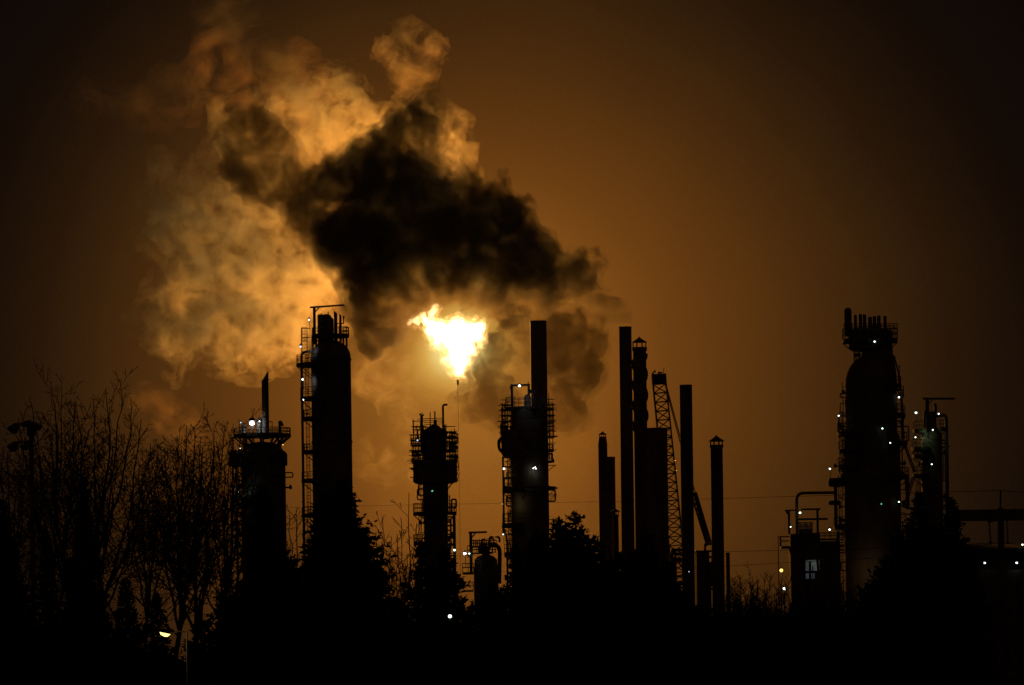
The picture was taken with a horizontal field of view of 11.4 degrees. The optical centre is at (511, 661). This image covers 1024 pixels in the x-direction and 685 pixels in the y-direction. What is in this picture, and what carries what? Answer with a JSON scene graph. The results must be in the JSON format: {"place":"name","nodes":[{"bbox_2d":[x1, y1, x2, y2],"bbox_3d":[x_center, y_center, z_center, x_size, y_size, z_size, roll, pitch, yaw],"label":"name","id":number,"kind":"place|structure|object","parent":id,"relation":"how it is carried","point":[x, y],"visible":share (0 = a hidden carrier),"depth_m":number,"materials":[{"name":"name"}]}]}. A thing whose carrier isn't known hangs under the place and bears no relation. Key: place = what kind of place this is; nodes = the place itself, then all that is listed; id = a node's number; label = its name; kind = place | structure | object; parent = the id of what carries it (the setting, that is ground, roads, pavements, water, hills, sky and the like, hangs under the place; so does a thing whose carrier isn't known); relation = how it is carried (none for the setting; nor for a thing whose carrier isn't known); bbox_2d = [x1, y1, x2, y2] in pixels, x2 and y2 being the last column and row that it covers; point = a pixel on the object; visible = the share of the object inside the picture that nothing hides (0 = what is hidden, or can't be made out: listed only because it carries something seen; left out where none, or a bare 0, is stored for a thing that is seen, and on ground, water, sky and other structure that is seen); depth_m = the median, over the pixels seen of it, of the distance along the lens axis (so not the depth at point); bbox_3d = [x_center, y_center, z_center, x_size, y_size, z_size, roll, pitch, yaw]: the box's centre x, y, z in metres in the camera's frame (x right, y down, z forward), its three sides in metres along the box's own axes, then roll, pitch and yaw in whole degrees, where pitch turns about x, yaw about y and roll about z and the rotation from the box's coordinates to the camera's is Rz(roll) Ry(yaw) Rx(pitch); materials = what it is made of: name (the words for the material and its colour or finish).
{"place":"outdoors","nodes":[
{"label":"outdoors","id":0,"kind":"place"},
{"bbox_2d":[0,0,1023,661],"label":"sky","id":1,"kind":"structure","parent":0,"point":[182,181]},
{"bbox_2d":[117,544,988,576],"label":"power line","id":2,"kind":"object","parent":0,"point":[771,563],"visible":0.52,"depth_m":274.45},
{"bbox_2d":[778,491,840,623],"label":"process block","id":3,"kind":"structure","parent":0,"point":[803,542],"depth_m":866.00,"materials":[{"name":"metal"}]},
{"bbox_2d":[828,308,915,616],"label":"reactor column","id":4,"kind":"structure","parent":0,"point":[872,442],"depth_m":896.16,"materials":[{"name":"metal"}]},
{"bbox_2d":[944,543,1023,669],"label":"storage shed","id":5,"kind":"structure","parent":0,"point":[986,557],"depth_m":791.00,"materials":[{"name":"metal"}]},
{"bbox_2d":[995,671,1017,684],"bbox_3d":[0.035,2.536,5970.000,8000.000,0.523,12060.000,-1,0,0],"label":"ground","id":6,"kind":"structure","parent":0,"point":[1012,677],"depth_m":540.95,"materials":[{"name":"soil"}]},
{"bbox_2d":[0,499,40,670],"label":"spruce tree","id":7,"kind":"object","parent":6,"relation":"on","point":[14,597],"visible":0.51,"depth_m":235.60,"materials":[{"name":"black plant"}]},
{"bbox_2d":[6,420,42,623],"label":"floodlight pole","id":8,"kind":"object","parent":6,"relation":"on","point":[32,427],"visible":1,"depth_m":205.91,"materials":[{"name":"metal"}]},
{"bbox_2d":[0,446,107,624],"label":"bare tree","id":9,"kind":"object","parent":6,"relation":"on","point":[18,516],"visible":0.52,"depth_m":254.96,"materials":[{"name":"black plant"}]},
{"bbox_2d":[4,416,132,630],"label":"bare tree","id":10,"kind":"object","parent":6,"relation":"on","point":[53,536],"visible":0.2,"depth_m":267.87,"materials":[{"name":"black plant"}]},
{"bbox_2d":[53,476,116,684],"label":"spruce tree","id":11,"kind":"object","parent":6,"relation":"on","point":[85,600],"visible":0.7,"depth_m":237.65,"materials":[{"name":"black plant"}]},
{"bbox_2d":[0,360,180,603],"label":"bare tree","id":12,"kind":"object","parent":6,"relation":"on","point":[41,476],"visible":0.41,"depth_m":262.43,"materials":[{"name":"black plant"}]},
{"bbox_2d":[20,367,219,613],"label":"bare tree","id":13,"kind":"object","parent":6,"relation":"on","point":[99,512],"visible":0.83,"depth_m":252.13,"materials":[{"name":"black plant"}]},
{"bbox_2d":[92,577,153,684],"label":"spruce tree","id":14,"kind":"object","parent":6,"relation":"on","point":[121,646],"visible":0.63,"depth_m":225.75,"materials":[{"name":"black plant"}]},
{"bbox_2d":[132,592,180,684],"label":"spruce tree","id":15,"kind":"object","parent":6,"relation":"on","point":[161,672],"visible":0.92,"depth_m":223.80,"materials":[{"name":"black plant"}]},
{"bbox_2d":[94,441,236,649],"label":"bare tree","id":16,"kind":"object","parent":6,"relation":"on","point":[147,598],"visible":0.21,"depth_m":269.85,"materials":[{"name":"black plant"}]},
{"bbox_2d":[158,631,188,684],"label":"street lamp","id":17,"kind":"object","parent":6,"relation":"on","point":[164,634],"visible":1,"depth_m":181.97,"materials":[{"name":"metal"}]},
{"bbox_2d":[104,402,256,670],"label":"bare tree","id":18,"kind":"object","parent":6,"relation":"on","point":[180,621],"visible":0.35,"depth_m":258.24,"materials":[{"name":"black plant"}]},
{"bbox_2d":[171,618,217,684],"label":"spruce tree","id":19,"kind":"object","parent":6,"relation":"on","point":[199,655],"visible":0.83,"depth_m":204.76,"materials":[{"name":"black plant"}]},
{"bbox_2d":[118,411,299,637],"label":"bare tree","id":20,"kind":"object","parent":6,"relation":"on","point":[199,602],"visible":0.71,"depth_m":245.73,"materials":[{"name":"black plant"}]},
{"bbox_2d":[204,561,239,650],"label":"spruce tree","id":21,"kind":"object","parent":6,"relation":"on","point":[227,585],"visible":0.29,"depth_m":221.83,"materials":[{"name":"black plant"}]},
{"bbox_2d":[159,405,295,609],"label":"bare tree","id":22,"kind":"object","parent":6,"relation":"on","point":[225,550],"visible":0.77,"depth_m":239.37,"materials":[{"name":"black plant"}]},
{"bbox_2d":[197,578,287,684],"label":"spruce tree","id":23,"kind":"object","parent":6,"relation":"on","point":[246,636],"visible":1,"depth_m":198.57,"materials":[{"name":"black plant"}]},
{"bbox_2d":[215,503,312,592],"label":"bare tree","id":24,"kind":"object","parent":6,"relation":"on","point":[297,525],"visible":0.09,"depth_m":262.10,"materials":[{"name":"black plant"}]},
{"bbox_2d":[264,450,286,563],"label":"floodlight pole","id":25,"kind":"object","parent":6,"relation":"on","point":[277,457],"visible":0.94,"depth_m":209.91,"materials":[{"name":"metal"}]},
{"bbox_2d":[298,490,329,602],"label":"spruce tree","id":26,"kind":"object","parent":6,"relation":"on","point":[317,512],"visible":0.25,"depth_m":226.81,"materials":[{"name":"black plant"}]},
{"bbox_2d":[267,477,411,684],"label":"spruce tree","id":27,"kind":"object","parent":6,"relation":"on","point":[346,542],"visible":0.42,"depth_m":224.37,"materials":[{"name":"black plant"}]},
{"bbox_2d":[371,511,415,597],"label":"bare tree","id":28,"kind":"object","parent":6,"relation":"on","point":[391,558],"visible":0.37,"depth_m":250.34,"materials":[{"name":"black plant"}]},
{"bbox_2d":[383,544,428,636],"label":"bare tree","id":29,"kind":"object","parent":6,"relation":"on","point":[396,587],"visible":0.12,"depth_m":262.08,"materials":[{"name":"black plant"}]},
{"bbox_2d":[370,500,455,628],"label":"bare tree","id":30,"kind":"object","parent":6,"relation":"on","point":[409,574],"visible":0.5,"depth_m":239.88,"materials":[{"name":"black plant"}]},
{"bbox_2d":[399,539,435,630],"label":"spruce tree","id":31,"kind":"object","parent":6,"relation":"on","point":[415,594],"visible":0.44,"depth_m":225.85,"materials":[{"name":"black plant"}]},
{"bbox_2d":[416,545,471,646],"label":"spruce tree","id":32,"kind":"object","parent":6,"relation":"on","point":[450,585],"visible":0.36,"depth_m":221.78,"materials":[{"name":"black plant"}]},
{"bbox_2d":[490,543,525,645],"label":"spruce tree","id":33,"kind":"object","parent":6,"relation":"on","point":[514,557],"visible":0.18,"depth_m":235.88,"materials":[{"name":"black plant"}]},
{"bbox_2d":[508,516,567,641],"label":"spruce tree","id":34,"kind":"object","parent":6,"relation":"on","point":[552,543],"visible":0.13,"depth_m":215.85,"materials":[{"name":"black plant"}]},
{"bbox_2d":[519,510,606,634],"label":"spruce tree","id":35,"kind":"object","parent":6,"relation":"on","point":[577,563],"visible":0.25,"depth_m":213.59,"materials":[{"name":"black plant"}]},
{"bbox_2d":[589,537,623,593],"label":"spruce tree","id":36,"kind":"object","parent":6,"relation":"on","point":[602,562],"visible":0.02,"depth_m":219.85,"materials":[{"name":"black plant"}]},
{"bbox_2d":[659,557,699,609],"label":"spruce tree","id":37,"kind":"object","parent":6,"relation":"on","point":[677,585],"visible":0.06,"depth_m":227.87,"materials":[{"name":"black plant"}]},
{"bbox_2d":[698,593,741,642],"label":"bare shrub","id":38,"kind":"object","parent":6,"relation":"on","point":[713,618],"visible":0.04,"depth_m":255.74,"materials":[{"name":"black plant"}]},
{"bbox_2d":[709,587,768,623],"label":"bare shrub","id":39,"kind":"object","parent":6,"relation":"on","point":[727,603],"visible":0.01,"depth_m":259.89,"materials":[{"name":"black plant"}]},
{"bbox_2d":[700,562,792,683],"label":"bare shrub","id":40,"kind":"object","parent":6,"relation":"on","point":[745,615],"visible":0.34,"depth_m":251.64,"materials":[{"name":"black plant"}]},
{"bbox_2d":[740,580,807,674],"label":"bare shrub","id":41,"kind":"object","parent":6,"relation":"on","point":[793,609],"visible":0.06,"depth_m":255.74,"materials":[{"name":"black plant"}]},
{"bbox_2d":[764,581,841,683],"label":"bare shrub","id":42,"kind":"object","parent":6,"relation":"on","point":[789,603],"visible":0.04,"depth_m":259.64,"materials":[{"name":"black plant"}]},
{"bbox_2d":[779,577,859,683],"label":"bare shrub","id":43,"kind":"object","parent":6,"relation":"on","point":[836,614],"visible":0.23,"depth_m":251.69,"materials":[{"name":"black plant"}]},
{"bbox_2d":[842,553,937,684],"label":"spruce tree","id":44,"kind":"object","parent":6,"relation":"on","point":[882,616],"visible":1,"depth_m":204.41,"materials":[{"name":"black plant"}]},
{"bbox_2d":[835,491,977,684],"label":"spruce tree","id":45,"kind":"object","parent":6,"relation":"on","point":[923,559],"visible":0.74,"depth_m":205.27,"materials":[{"name":"black plant"}]},
{"bbox_2d":[938,496,998,682],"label":"spruce tree","id":46,"kind":"object","parent":6,"relation":"on","point":[950,519],"visible":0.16,"depth_m":209.81,"materials":[{"name":"black plant"}]},
{"bbox_2d":[987,490,1009,684],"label":"utility pole","id":47,"kind":"object","parent":6,"relation":"on","point":[1001,518],"visible":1,"depth_m":179.90,"materials":[{"name":"brown wood"}]},
{"bbox_2d":[11,490,1023,512],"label":"power line","id":48,"kind":"object","parent":47,"relation":"attached to","point":[716,498],"visible":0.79,"depth_m":293.63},
{"bbox_2d":[35,543,1023,561],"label":"power line","id":49,"kind":"object","parent":47,"relation":"attached to","point":[812,549],"visible":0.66,"depth_m":257.98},
{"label":"yard","id":50,"kind":"structure","parent":0,"visible":0},
{"bbox_2d":[228,372,292,583],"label":"process vessel","id":51,"kind":"object","parent":50,"relation":"on","point":[260,450],"visible":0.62,"depth_m":857.00,"materials":[{"name":"paint"}]},
{"bbox_2d":[296,304,352,561],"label":"domed column","id":52,"kind":"structure","parent":50,"relation":"on","point":[330,418],"depth_m":897.27,"materials":[{"name":"metal"}]},
{"bbox_2d":[409,404,460,604],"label":"scaffolded column","id":53,"kind":"structure","parent":50,"relation":"on","point":[435,472],"depth_m":908.13,"materials":[{"name":"metal"}]},
{"bbox_2d":[457,380,460,595],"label":"flare stack","id":54,"kind":"object","parent":50,"relation":"on","point":[459,485],"visible":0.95,"depth_m":1109.95,"materials":[{"name":"metal"}]},
{"bbox_2d":[462,531,501,628],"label":"pipe skid","id":55,"kind":"object","parent":50,"relation":"on","point":[483,562],"visible":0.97,"depth_m":878.37,"materials":[{"name":"paint"}]},
{"bbox_2d":[497,382,557,592],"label":"scaffolded column","id":56,"kind":"structure","parent":50,"relation":"on","point":[523,441],"depth_m":927.43,"materials":[{"name":"metal"}]},
{"bbox_2d":[530,320,548,471],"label":"chimney stack","id":57,"kind":"object","parent":50,"relation":"on","point":[538,345],"visible":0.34,"depth_m":1060.50,"materials":[{"name":"metal"}]},
{"bbox_2d":[598,431,608,565],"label":"capped stack","id":58,"kind":"object","parent":50,"relation":"on","point":[603,492],"visible":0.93,"depth_m":959.28,"materials":[{"name":"metal"}]},
{"bbox_2d":[607,457,615,567],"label":"chimney stack","id":59,"kind":"object","parent":50,"relation":"on","point":[611,482],"visible":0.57,"depth_m":989.10,"materials":[{"name":"metal"}]},
{"bbox_2d":[611,508,619,566],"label":"capped stack","id":60,"kind":"object","parent":50,"relation":"on","point":[615,533],"visible":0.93,"depth_m":929.54,"materials":[{"name":"metal"}]},
{"bbox_2d":[619,326,634,574],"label":"chimney stack","id":61,"kind":"object","parent":50,"relation":"on","point":[626,450],"visible":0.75,"depth_m":983.93,"materials":[{"name":"metal"}]},
{"bbox_2d":[631,337,648,562],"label":"capped stack","id":62,"kind":"object","parent":50,"relation":"on","point":[640,395],"visible":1,"depth_m":948.94,"materials":[{"name":"metal"}]},
{"bbox_2d":[647,428,668,576],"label":"chimney stack","id":63,"kind":"object","parent":50,"relation":"on","point":[658,480],"visible":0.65,"depth_m":963.29,"materials":[{"name":"metal"}]},
{"bbox_2d":[671,548,681,578],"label":"pipe rack","id":64,"kind":"object","parent":50,"relation":"on","point":[676,559],"visible":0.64,"depth_m":947.82,"materials":[{"name":"metal"}]},
{"bbox_2d":[651,368,711,586],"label":"lattice crane","id":65,"kind":"object","parent":50,"relation":"on","point":[659,379],"visible":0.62,"depth_m":1008.91,"materials":[{"name":"metal"}]},
{"bbox_2d":[679,384,694,604],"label":"chimney stack","id":66,"kind":"object","parent":50,"relation":"on","point":[687,486],"visible":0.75,"depth_m":938.99,"materials":[{"name":"metal"}]},
{"bbox_2d":[688,550,711,614],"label":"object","id":67,"kind":"structure","parent":50,"relation":"on","point":[703,579],"depth_m":927.00,"materials":[{"name":"metal"}]},
{"bbox_2d":[708,435,724,629],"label":"capped stack","id":68,"kind":"object","parent":50,"relation":"on","point":[717,518],"visible":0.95,"depth_m":919.04,"materials":[{"name":"metal"}]},
{"bbox_2d":[726,552,729,614],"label":"chimney stack","id":69,"kind":"object","parent":50,"relation":"on","point":[727,568],"visible":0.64,"depth_m":999.66,"materials":[{"name":"metal"}]},
{"bbox_2d":[780,567,782,606],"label":"yard lamp","id":70,"kind":"object","parent":50,"relation":"on","point":[781,569],"visible":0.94,"depth_m":820.34,"materials":[{"name":"metal"}]},
{"bbox_2d":[911,398,954,535],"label":"davit column","id":71,"kind":"structure","parent":50,"relation":"on","point":[932,464],"depth_m":923.34,"materials":[{"name":"metal"}]},
{"bbox_2d":[957,509,1023,520],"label":"pipe bridge","id":72,"kind":"structure","parent":50,"relation":"on","point":[988,514],"depth_m":958.40,"materials":[{"name":"metal"}]}
]}

